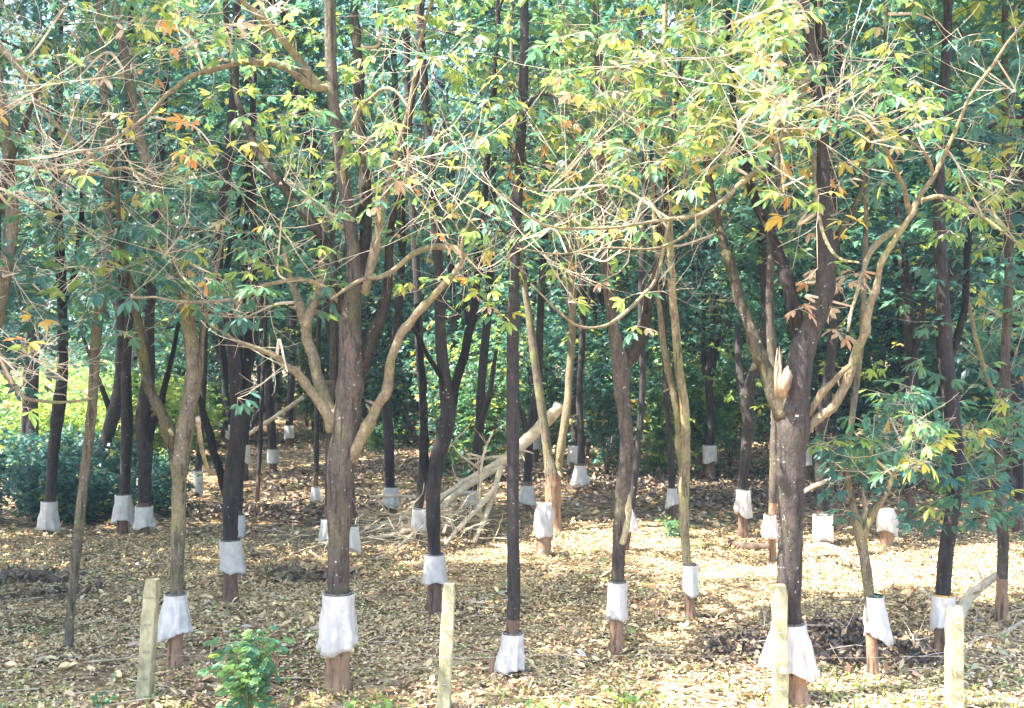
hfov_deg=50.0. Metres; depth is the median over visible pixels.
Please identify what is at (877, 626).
rain guard
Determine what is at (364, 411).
rubber tree
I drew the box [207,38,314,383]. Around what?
rubber tree
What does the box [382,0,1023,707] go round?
rubber tree
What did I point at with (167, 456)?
shrub
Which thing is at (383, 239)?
rubber tree
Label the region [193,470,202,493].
rain guard
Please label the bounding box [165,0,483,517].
rubber tree
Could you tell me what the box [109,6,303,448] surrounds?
rubber tree
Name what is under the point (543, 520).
rain guard
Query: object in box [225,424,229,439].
rain guard
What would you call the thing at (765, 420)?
young tree
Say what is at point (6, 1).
sky
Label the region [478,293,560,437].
young tree
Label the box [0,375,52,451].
shrub
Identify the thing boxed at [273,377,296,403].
shrub
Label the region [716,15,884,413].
rubber tree
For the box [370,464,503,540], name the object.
fallen branch
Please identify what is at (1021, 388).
rubber tree
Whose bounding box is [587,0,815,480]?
rubber tree
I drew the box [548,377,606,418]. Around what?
shrub
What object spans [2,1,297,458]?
rubber tree
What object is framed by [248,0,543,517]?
rubber tree
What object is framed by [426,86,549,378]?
rubber tree
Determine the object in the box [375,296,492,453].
young tree
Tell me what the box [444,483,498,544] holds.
fallen branch
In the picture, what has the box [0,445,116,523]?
shrub
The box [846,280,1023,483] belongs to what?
young tree
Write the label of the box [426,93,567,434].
rubber tree
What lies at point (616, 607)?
rain guard
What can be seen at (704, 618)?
fallen branch
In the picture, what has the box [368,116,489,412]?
rubber tree
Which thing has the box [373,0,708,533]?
rubber tree
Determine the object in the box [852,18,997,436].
rubber tree
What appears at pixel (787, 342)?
rubber tree
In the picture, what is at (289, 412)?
rubber tree
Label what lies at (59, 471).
shrub
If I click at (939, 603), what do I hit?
rain guard
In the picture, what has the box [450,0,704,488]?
rubber tree
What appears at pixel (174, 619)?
rain guard
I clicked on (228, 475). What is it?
rubber tree
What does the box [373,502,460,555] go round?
fallen branch
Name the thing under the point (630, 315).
rubber tree
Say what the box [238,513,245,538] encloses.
rain guard
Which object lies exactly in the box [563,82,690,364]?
rubber tree
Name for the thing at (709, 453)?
rain guard
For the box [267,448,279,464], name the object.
rain guard
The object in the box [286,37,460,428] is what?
rubber tree
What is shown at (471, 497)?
rain guard
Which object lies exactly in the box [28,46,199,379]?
rubber tree
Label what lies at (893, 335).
rubber tree
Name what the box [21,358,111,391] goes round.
shrub
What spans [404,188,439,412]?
rubber tree
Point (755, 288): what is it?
rubber tree
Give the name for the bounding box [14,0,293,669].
rubber tree
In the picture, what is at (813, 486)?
fallen branch
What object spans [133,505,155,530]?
rain guard
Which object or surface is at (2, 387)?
shrub
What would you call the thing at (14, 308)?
rubber tree
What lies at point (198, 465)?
rubber tree
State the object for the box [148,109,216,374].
rubber tree
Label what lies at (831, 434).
rubber tree
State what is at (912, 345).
rubber tree
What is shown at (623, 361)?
rubber tree
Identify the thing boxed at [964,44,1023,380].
rubber tree
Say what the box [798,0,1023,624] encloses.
rubber tree
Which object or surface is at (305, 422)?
rubber tree
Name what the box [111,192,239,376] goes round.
rubber tree
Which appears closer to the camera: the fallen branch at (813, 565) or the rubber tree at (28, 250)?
the fallen branch at (813, 565)
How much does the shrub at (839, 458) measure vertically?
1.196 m
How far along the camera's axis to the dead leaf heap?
12.60 m
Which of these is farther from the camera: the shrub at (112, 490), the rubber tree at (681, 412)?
the shrub at (112, 490)
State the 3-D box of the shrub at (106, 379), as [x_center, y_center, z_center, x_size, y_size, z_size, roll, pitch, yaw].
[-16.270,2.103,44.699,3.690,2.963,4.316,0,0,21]
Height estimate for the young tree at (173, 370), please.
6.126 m
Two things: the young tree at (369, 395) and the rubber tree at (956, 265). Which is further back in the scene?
the young tree at (369, 395)
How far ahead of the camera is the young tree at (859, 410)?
34.61 m
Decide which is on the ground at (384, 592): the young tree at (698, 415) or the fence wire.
the young tree at (698, 415)
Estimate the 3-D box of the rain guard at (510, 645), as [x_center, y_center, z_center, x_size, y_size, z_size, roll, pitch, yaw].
[-0.026,3.289,11.999,0.343,0.508,0.349,0,0,0]
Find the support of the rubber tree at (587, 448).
on the ground at (384, 592)
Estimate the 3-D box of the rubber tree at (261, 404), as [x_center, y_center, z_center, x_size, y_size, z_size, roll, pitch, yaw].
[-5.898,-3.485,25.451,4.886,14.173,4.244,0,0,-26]
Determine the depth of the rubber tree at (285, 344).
58.57 m
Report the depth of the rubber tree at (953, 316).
47.01 m
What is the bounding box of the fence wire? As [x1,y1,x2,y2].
[0,655,1023,657]
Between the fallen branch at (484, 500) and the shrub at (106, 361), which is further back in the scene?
the shrub at (106, 361)
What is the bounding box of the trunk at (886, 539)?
[880,530,893,547]
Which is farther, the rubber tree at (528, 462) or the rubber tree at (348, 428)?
the rubber tree at (528, 462)
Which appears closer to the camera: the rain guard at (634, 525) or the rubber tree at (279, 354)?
the rain guard at (634, 525)
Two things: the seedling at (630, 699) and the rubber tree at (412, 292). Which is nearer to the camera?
the seedling at (630, 699)
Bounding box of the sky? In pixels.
[0,0,964,355]
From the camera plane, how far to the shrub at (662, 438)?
39.63 m
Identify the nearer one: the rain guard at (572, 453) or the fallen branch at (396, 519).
the fallen branch at (396, 519)
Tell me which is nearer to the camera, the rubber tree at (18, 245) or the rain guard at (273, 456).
the rain guard at (273, 456)
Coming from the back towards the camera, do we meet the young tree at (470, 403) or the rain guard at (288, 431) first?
the rain guard at (288, 431)
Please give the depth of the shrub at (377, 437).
37.80 m
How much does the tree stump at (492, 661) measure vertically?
0.355 m
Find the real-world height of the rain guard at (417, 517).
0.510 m
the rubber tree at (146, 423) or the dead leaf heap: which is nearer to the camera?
the dead leaf heap
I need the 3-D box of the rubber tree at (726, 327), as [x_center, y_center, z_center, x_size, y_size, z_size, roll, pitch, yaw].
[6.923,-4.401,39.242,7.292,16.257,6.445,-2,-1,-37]
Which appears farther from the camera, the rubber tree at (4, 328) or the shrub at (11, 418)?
the rubber tree at (4, 328)
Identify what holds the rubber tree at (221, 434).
on the ground at (384, 592)
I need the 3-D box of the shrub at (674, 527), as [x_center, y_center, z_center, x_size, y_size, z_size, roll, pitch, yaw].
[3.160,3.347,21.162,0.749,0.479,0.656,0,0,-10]
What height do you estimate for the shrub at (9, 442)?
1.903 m
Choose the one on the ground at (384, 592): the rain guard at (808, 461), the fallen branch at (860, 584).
the fallen branch at (860, 584)
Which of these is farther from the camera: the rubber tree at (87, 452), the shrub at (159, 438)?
the shrub at (159, 438)
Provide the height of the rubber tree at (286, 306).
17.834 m
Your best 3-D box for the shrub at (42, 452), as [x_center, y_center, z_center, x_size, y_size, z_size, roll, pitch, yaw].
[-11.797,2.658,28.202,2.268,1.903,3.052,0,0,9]
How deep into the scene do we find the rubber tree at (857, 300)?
46.93 m
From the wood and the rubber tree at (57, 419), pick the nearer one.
the rubber tree at (57, 419)
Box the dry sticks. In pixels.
[0,468,1023,707]
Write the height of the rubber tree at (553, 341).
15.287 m
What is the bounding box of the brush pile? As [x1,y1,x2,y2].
[258,452,596,557]
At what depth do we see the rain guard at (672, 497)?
23.54 m
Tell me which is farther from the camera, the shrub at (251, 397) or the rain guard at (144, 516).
the shrub at (251, 397)
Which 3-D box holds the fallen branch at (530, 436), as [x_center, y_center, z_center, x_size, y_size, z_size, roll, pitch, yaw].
[-0.531,2.059,22.165,3.464,2.160,1.192,0,0,-27]
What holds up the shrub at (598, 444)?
on the ground at (384, 592)
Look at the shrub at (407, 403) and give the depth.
60.60 m
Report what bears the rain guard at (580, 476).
attached to the rubber tree at (579, 408)
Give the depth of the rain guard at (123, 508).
20.81 m
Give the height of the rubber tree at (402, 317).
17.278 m
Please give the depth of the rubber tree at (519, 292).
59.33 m
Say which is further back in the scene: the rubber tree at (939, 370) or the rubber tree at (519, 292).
the rubber tree at (519, 292)
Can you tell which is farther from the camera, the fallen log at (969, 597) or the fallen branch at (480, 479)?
the fallen branch at (480, 479)
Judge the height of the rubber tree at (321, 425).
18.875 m
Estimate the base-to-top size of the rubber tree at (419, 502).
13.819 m
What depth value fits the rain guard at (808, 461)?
30.04 m
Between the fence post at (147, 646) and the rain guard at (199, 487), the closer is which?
the fence post at (147, 646)
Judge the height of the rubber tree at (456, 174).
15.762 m
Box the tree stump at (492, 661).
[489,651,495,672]
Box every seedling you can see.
[90,691,117,706]
[197,626,295,707]
[343,697,391,707]
[524,699,570,707]
[605,688,651,707]
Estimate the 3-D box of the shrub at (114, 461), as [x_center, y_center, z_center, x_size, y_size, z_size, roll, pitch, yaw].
[-9.704,2.717,27.231,2.578,1.903,2.077,0,0,42]
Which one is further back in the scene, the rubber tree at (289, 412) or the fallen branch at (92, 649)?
the rubber tree at (289, 412)
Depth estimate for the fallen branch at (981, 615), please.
14.40 m
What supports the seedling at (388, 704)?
on the ground at (384, 592)
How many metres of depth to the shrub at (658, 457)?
31.94 m
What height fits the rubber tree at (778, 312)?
16.508 m
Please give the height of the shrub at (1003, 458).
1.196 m
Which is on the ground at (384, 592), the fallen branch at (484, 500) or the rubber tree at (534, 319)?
the rubber tree at (534, 319)
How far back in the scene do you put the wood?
98.72 m
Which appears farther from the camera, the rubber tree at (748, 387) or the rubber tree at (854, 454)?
the rubber tree at (748, 387)
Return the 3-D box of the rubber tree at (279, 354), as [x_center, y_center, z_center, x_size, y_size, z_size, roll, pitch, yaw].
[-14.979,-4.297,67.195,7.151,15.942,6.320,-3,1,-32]
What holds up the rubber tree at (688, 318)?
on the ground at (384, 592)
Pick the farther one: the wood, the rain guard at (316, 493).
the wood
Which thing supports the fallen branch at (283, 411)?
attached to the rubber tree at (268, 407)
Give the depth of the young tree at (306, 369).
49.67 m
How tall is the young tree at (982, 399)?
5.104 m
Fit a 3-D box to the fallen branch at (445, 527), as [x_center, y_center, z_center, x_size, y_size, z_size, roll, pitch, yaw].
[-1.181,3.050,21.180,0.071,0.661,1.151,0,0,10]
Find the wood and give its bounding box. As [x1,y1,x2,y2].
[0,0,998,387]
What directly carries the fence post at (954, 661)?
on the ground at (384, 592)
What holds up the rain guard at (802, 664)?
attached to the rubber tree at (788, 396)
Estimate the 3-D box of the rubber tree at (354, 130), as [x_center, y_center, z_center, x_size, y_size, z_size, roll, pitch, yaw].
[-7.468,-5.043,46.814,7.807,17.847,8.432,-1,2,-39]
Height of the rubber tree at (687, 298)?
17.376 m
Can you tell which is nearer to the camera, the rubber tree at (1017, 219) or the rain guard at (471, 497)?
the rubber tree at (1017, 219)
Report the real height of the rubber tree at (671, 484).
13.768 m
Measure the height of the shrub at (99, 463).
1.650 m
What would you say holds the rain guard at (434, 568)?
attached to the rubber tree at (431, 467)
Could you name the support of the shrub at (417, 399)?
on the ground at (384, 592)
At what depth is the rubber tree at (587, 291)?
42.36 m
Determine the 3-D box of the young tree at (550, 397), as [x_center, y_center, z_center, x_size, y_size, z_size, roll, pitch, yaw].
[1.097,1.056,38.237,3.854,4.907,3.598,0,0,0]
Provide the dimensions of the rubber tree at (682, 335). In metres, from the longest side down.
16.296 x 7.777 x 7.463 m
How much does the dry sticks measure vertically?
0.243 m
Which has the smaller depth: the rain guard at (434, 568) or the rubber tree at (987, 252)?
the rain guard at (434, 568)
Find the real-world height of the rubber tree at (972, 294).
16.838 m
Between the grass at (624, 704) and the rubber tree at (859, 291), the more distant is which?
the rubber tree at (859, 291)
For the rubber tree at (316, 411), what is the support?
on the ground at (384, 592)
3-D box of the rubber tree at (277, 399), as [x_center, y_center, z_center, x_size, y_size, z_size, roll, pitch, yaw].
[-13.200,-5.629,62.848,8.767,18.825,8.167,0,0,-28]
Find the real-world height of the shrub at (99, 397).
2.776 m
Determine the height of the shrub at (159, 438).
2.874 m
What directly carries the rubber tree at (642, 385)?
on the ground at (384, 592)
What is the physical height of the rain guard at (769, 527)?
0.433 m
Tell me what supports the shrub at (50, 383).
on the ground at (384, 592)
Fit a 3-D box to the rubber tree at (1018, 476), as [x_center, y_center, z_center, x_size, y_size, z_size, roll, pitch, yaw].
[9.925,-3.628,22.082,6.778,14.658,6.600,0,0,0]
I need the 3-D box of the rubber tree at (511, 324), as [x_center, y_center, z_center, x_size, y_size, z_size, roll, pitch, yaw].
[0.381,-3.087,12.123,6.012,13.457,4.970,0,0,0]
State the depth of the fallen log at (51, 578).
16.91 m
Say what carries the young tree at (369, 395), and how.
on the ground at (384, 592)
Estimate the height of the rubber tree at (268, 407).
15.622 m
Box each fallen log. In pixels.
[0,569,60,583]
[728,539,768,550]
[956,565,995,619]
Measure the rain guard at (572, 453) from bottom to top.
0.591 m
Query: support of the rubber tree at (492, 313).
on the ground at (384, 592)
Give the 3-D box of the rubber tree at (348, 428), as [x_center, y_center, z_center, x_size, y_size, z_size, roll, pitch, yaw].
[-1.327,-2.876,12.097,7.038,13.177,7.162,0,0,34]
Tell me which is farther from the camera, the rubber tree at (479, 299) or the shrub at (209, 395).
the rubber tree at (479, 299)
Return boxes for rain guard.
[37,500,60,531]
[111,493,133,525]
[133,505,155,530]
[157,591,192,642]
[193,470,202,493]
[219,538,245,575]
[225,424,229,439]
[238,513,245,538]
[245,444,251,464]
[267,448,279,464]
[284,425,293,439]
[310,486,322,502]
[316,590,358,656]
[318,518,327,543]
[349,524,360,554]
[382,486,399,506]
[411,508,426,532]
[421,552,447,587]
[428,419,436,432]
[462,490,477,508]
[494,630,524,674]
[519,484,535,505]
[533,435,541,451]
[533,502,553,540]
[567,445,577,464]
[571,464,589,486]
[606,579,627,622]
[629,509,638,531]
[665,487,678,508]
[682,563,698,598]
[702,444,717,463]
[734,489,752,518]
[758,620,819,683]
[760,513,777,538]
[805,447,811,465]
[813,513,833,542]
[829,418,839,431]
[863,593,893,647]
[876,508,898,536]
[930,592,955,632]
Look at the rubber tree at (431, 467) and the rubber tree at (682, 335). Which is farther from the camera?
the rubber tree at (682, 335)
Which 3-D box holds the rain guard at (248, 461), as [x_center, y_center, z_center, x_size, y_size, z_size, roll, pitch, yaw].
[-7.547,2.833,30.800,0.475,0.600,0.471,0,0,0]
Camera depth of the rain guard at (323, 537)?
19.71 m
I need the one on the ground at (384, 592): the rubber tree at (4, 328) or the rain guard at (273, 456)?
the rubber tree at (4, 328)
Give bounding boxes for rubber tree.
[0,0,55,348]
[0,0,116,357]
[0,0,138,352]
[0,0,150,401]
[0,0,214,532]
[0,0,239,486]
[0,0,244,427]
[0,0,733,692]
[0,4,79,406]
[0,8,131,459]
[0,80,105,367]
[0,124,64,357]
[0,168,71,369]
[1,0,209,647]
[1,0,305,535]
[1,145,105,364]
[1,183,48,377]
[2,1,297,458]
[7,0,218,444]
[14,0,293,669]
[14,0,323,534]
[17,181,90,371]
[23,84,163,364]
[24,74,213,401]
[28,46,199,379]
[46,76,185,402]
[50,168,113,364]
[56,0,385,603]
[80,0,390,513]
[105,0,407,523]
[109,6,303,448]
[111,0,314,496]
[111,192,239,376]
[138,0,381,480]
[146,0,367,503]
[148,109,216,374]
[151,72,282,430]
[155,50,336,435]
[158,80,300,437]
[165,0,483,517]
[174,1,377,440]
[188,12,376,471]
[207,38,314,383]
[209,178,279,374]
[220,0,455,485]
[240,0,577,546]
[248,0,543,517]
[254,191,295,378]
[255,192,312,420]
[258,0,396,448]
[258,37,428,370]
[260,46,394,431]
[271,176,366,426]
[272,208,304,412]
[281,0,549,613]
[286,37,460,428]
[286,55,456,441]
[307,78,420,403]
[324,0,577,457]
[346,0,631,515]
[354,83,505,446]
[356,116,457,415]
[364,0,696,675]
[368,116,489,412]
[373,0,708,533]
[374,0,652,510]
[380,92,501,371]
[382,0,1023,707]
[393,149,475,416]
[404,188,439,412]
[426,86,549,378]
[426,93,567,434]
[444,40,610,464]
[449,190,520,406]
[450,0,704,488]
[452,0,803,654]
[458,119,567,406]
[459,163,551,398]
[460,123,566,409]
[478,0,692,476]
[490,0,695,466]
[491,140,567,398]
[492,0,856,551]
[498,17,650,365]
[531,42,669,443]
[532,90,652,399]
[554,0,827,517]
[562,136,675,379]
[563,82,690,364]
[576,60,700,428]
[585,27,739,458]
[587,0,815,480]
[592,0,815,465]
[610,0,967,539]
[614,82,743,428]
[617,27,783,448]
[619,49,752,403]
[630,178,701,422]
[636,0,1003,562]
[650,3,783,618]
[654,191,801,425]
[671,0,936,399]
[674,0,848,440]
[678,0,907,482]
[686,0,1023,659]
[688,0,1023,542]
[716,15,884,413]
[724,6,929,449]
[737,100,868,367]
[758,2,1001,471]
[771,0,1018,517]
[773,170,1009,678]
[774,7,916,443]
[777,11,996,449]
[781,73,933,436]
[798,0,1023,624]
[810,0,1018,496]
[841,73,997,446]
[841,108,884,366]
[847,0,1023,532]
[849,69,991,380]
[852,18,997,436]
[864,0,1023,389]
[875,22,1023,478]
[895,82,1023,452]
[902,0,1023,413]
[903,2,1017,353]
[914,48,1022,454]
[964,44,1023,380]
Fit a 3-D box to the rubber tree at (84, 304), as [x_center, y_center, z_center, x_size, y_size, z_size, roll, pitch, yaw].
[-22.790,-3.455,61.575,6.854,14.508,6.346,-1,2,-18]
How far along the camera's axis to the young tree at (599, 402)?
30.73 m
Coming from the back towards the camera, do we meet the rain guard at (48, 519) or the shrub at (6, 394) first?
the shrub at (6, 394)
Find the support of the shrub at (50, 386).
on the ground at (384, 592)
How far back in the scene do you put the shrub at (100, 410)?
35.31 m
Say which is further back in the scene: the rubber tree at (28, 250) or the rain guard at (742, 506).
the rubber tree at (28, 250)
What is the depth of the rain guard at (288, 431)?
39.77 m
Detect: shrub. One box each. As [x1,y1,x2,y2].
[0,362,45,399]
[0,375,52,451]
[0,388,102,451]
[0,402,50,459]
[0,421,46,486]
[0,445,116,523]
[0,446,102,515]
[0,478,17,520]
[1,367,109,434]
[1,419,82,480]
[2,457,77,521]
[3,365,114,400]
[16,468,115,524]
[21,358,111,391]
[39,377,84,397]
[60,423,161,486]
[63,468,163,522]
[67,380,132,442]
[68,350,138,393]
[70,368,183,457]
[70,431,168,488]
[76,372,113,400]
[100,378,228,461]
[130,458,207,517]
[152,447,193,484]
[155,376,229,439]
[250,385,264,408]
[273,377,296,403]
[361,417,403,453]
[392,391,416,414]
[408,386,435,408]
[428,446,466,470]
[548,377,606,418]
[585,414,633,446]
[634,438,676,472]
[643,419,674,448]
[655,515,692,537]
[834,439,875,474]
[858,452,901,492]
[967,448,1011,479]
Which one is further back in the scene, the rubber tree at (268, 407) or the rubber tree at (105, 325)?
the rubber tree at (105, 325)
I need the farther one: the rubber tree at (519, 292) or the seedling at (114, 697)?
the rubber tree at (519, 292)
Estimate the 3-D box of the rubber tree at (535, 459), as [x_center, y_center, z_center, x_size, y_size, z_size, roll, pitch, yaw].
[0.670,-3.429,35.119,6.048,14.299,5.320,0,0,-43]
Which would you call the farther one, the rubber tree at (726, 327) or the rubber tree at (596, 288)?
the rubber tree at (596, 288)
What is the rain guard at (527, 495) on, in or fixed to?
attached to the rubber tree at (528, 462)
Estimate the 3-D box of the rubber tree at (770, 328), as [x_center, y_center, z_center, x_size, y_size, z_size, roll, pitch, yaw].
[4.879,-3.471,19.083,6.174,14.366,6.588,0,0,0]
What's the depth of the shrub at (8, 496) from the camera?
23.12 m
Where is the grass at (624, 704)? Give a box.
[0,620,1020,707]
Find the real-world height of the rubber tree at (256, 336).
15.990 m
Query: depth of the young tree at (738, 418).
33.01 m
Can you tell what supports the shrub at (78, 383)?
on the ground at (384, 592)
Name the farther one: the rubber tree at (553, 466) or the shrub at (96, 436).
the shrub at (96, 436)
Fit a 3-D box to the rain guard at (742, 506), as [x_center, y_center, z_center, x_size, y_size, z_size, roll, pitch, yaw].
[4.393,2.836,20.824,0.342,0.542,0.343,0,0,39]
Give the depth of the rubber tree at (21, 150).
15.17 m
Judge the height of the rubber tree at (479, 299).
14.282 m
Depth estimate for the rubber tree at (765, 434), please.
43.44 m
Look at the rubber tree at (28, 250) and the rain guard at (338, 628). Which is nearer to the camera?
the rain guard at (338, 628)
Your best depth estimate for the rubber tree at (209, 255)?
47.16 m
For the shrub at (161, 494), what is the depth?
23.72 m
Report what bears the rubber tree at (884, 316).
on the ground at (384, 592)
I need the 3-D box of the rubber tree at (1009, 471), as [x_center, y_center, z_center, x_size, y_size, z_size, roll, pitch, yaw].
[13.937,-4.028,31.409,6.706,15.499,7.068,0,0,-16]
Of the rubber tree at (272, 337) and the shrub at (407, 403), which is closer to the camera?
the rubber tree at (272, 337)
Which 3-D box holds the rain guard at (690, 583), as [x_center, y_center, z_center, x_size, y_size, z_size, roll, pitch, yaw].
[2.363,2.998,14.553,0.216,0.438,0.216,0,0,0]
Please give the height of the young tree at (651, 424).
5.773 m
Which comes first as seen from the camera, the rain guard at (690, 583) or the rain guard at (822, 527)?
the rain guard at (690, 583)
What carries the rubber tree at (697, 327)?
on the ground at (384, 592)
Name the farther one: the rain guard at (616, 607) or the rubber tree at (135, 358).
the rubber tree at (135, 358)
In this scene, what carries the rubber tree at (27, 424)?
on the ground at (384, 592)
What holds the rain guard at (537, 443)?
attached to the rubber tree at (535, 459)
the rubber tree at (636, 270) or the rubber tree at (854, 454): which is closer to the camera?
the rubber tree at (854, 454)
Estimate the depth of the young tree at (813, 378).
41.65 m
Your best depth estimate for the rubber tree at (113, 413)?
27.16 m
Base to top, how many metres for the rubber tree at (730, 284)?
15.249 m
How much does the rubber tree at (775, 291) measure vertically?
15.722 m
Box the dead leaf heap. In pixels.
[684,585,977,681]
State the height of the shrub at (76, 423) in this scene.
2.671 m
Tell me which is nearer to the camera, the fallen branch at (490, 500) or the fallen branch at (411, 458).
the fallen branch at (490, 500)
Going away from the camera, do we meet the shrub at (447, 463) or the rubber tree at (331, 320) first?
the rubber tree at (331, 320)
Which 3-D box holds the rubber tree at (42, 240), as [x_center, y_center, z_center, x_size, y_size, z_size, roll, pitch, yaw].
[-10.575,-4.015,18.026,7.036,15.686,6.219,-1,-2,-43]
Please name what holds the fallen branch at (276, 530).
in the brush pile
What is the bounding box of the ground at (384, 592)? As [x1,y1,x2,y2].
[0,362,1023,707]
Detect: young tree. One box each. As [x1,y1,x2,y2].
[112,289,210,402]
[178,307,279,442]
[270,296,334,432]
[361,311,416,424]
[361,312,430,443]
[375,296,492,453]
[427,303,550,482]
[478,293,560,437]
[493,313,591,454]
[524,275,662,475]
[604,317,698,449]
[633,313,758,473]
[667,258,800,468]
[719,311,813,442]
[782,315,875,440]
[809,298,904,455]
[831,313,976,462]
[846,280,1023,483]
[938,329,1023,458]
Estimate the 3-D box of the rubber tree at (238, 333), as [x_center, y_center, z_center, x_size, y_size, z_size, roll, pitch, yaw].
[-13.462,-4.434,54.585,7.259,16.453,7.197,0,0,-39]
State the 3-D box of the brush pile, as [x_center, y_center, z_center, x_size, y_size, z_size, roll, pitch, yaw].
[-2.015,3.108,21.224,5.714,2.430,6.229,0,0,-13]
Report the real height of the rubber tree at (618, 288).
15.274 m
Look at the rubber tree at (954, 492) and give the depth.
12.55 m
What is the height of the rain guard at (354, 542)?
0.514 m
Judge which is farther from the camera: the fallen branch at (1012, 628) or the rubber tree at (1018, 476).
the rubber tree at (1018, 476)
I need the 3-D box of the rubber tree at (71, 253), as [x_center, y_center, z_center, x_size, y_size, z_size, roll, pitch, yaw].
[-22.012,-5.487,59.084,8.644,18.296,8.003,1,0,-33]
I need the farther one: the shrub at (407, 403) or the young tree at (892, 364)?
the shrub at (407, 403)
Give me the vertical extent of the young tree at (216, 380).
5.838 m
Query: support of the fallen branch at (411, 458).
on the ground at (384, 592)
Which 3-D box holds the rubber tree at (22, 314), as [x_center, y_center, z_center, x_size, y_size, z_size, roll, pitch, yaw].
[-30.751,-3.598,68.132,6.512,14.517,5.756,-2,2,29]
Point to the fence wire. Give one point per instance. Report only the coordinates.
(486, 657)
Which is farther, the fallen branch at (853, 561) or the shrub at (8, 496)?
the shrub at (8, 496)
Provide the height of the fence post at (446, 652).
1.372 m
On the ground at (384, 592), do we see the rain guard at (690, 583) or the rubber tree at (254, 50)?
the rubber tree at (254, 50)
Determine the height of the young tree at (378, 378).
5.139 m
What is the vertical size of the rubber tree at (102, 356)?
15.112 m
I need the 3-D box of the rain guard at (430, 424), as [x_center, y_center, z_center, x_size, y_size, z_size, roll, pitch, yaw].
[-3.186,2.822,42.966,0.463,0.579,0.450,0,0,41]
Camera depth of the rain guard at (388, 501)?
23.49 m
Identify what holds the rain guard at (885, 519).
attached to the trunk at (886, 539)
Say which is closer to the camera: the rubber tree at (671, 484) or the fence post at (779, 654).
the fence post at (779, 654)
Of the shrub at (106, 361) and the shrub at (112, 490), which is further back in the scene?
the shrub at (106, 361)
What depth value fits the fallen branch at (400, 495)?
22.03 m
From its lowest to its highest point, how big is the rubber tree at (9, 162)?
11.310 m
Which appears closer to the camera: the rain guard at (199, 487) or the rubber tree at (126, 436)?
the rubber tree at (126, 436)
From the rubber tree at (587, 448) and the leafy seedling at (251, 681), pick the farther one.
the rubber tree at (587, 448)
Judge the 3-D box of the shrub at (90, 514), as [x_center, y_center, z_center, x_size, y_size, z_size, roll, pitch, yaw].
[-9.035,2.983,22.818,1.889,1.400,2.271,0,0,33]
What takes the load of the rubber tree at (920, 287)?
on the ground at (384, 592)
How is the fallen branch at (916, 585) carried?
on the ground at (384, 592)
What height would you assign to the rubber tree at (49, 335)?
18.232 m
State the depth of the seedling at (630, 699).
10.74 m
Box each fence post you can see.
[135,578,159,699]
[437,583,454,707]
[771,584,788,707]
[944,605,964,707]
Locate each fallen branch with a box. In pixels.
[56,619,124,651]
[245,519,293,536]
[249,395,304,435]
[369,487,506,504]
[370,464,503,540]
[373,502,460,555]
[374,497,425,528]
[398,455,429,467]
[416,402,562,501]
[443,498,456,533]
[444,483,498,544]
[467,424,505,522]
[470,467,519,543]
[699,589,814,627]
[803,539,818,588]
[804,479,829,492]
[807,542,878,578]
[846,552,934,586]
[870,547,955,598]
[930,601,1023,663]
[930,605,1023,639]
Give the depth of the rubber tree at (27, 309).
65.74 m
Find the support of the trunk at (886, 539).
on the ground at (384, 592)
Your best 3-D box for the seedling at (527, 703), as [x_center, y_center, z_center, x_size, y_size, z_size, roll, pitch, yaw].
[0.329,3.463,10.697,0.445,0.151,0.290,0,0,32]
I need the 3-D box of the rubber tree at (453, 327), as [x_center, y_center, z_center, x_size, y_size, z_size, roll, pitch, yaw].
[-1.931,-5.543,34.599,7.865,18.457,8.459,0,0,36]
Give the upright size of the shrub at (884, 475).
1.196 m
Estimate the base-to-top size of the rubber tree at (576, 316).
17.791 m
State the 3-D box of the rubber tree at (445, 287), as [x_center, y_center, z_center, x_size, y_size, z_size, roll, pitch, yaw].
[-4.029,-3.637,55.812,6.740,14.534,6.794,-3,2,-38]
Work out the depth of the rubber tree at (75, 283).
13.01 m
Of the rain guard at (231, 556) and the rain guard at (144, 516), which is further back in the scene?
the rain guard at (144, 516)
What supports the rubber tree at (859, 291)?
on the ground at (384, 592)
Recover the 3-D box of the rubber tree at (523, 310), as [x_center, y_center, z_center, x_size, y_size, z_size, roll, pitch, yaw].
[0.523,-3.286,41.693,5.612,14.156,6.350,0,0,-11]
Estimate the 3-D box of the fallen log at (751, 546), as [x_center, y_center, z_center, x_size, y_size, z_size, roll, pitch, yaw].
[4.336,3.492,19.982,0.835,0.177,0.296,0,0,23]

